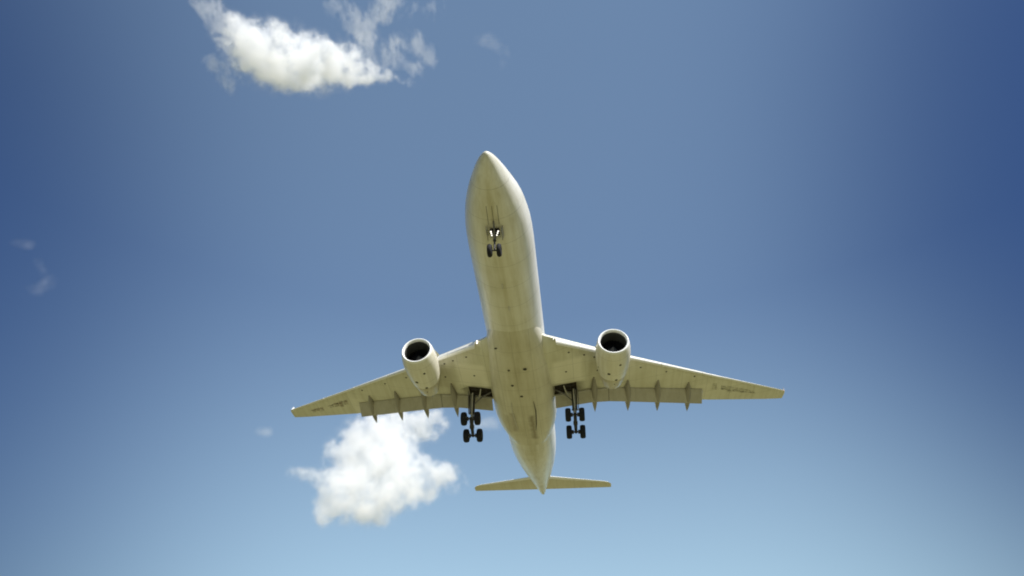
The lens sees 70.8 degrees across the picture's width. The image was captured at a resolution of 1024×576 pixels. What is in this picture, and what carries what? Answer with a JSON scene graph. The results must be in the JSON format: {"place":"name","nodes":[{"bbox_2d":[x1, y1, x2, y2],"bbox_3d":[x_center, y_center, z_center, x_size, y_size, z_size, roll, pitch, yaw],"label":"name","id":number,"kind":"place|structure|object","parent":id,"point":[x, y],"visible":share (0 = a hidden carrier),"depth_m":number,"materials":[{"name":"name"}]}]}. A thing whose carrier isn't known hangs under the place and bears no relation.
{"place":"outdoors","nodes":[
{"label":"outdoors","id":0,"kind":"place"},
{"bbox_2d":[0,0,1023,575],"label":"sky","id":1,"kind":"structure","parent":0,"point":[219,219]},
{"bbox_2d":[291,151,784,494],"bbox_3d":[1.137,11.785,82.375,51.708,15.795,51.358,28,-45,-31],"label":"airliner","id":2,"kind":"object","parent":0,"point":[523,370],"visible":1,"depth_m":73.07,"materials":[{"name":"paint"}]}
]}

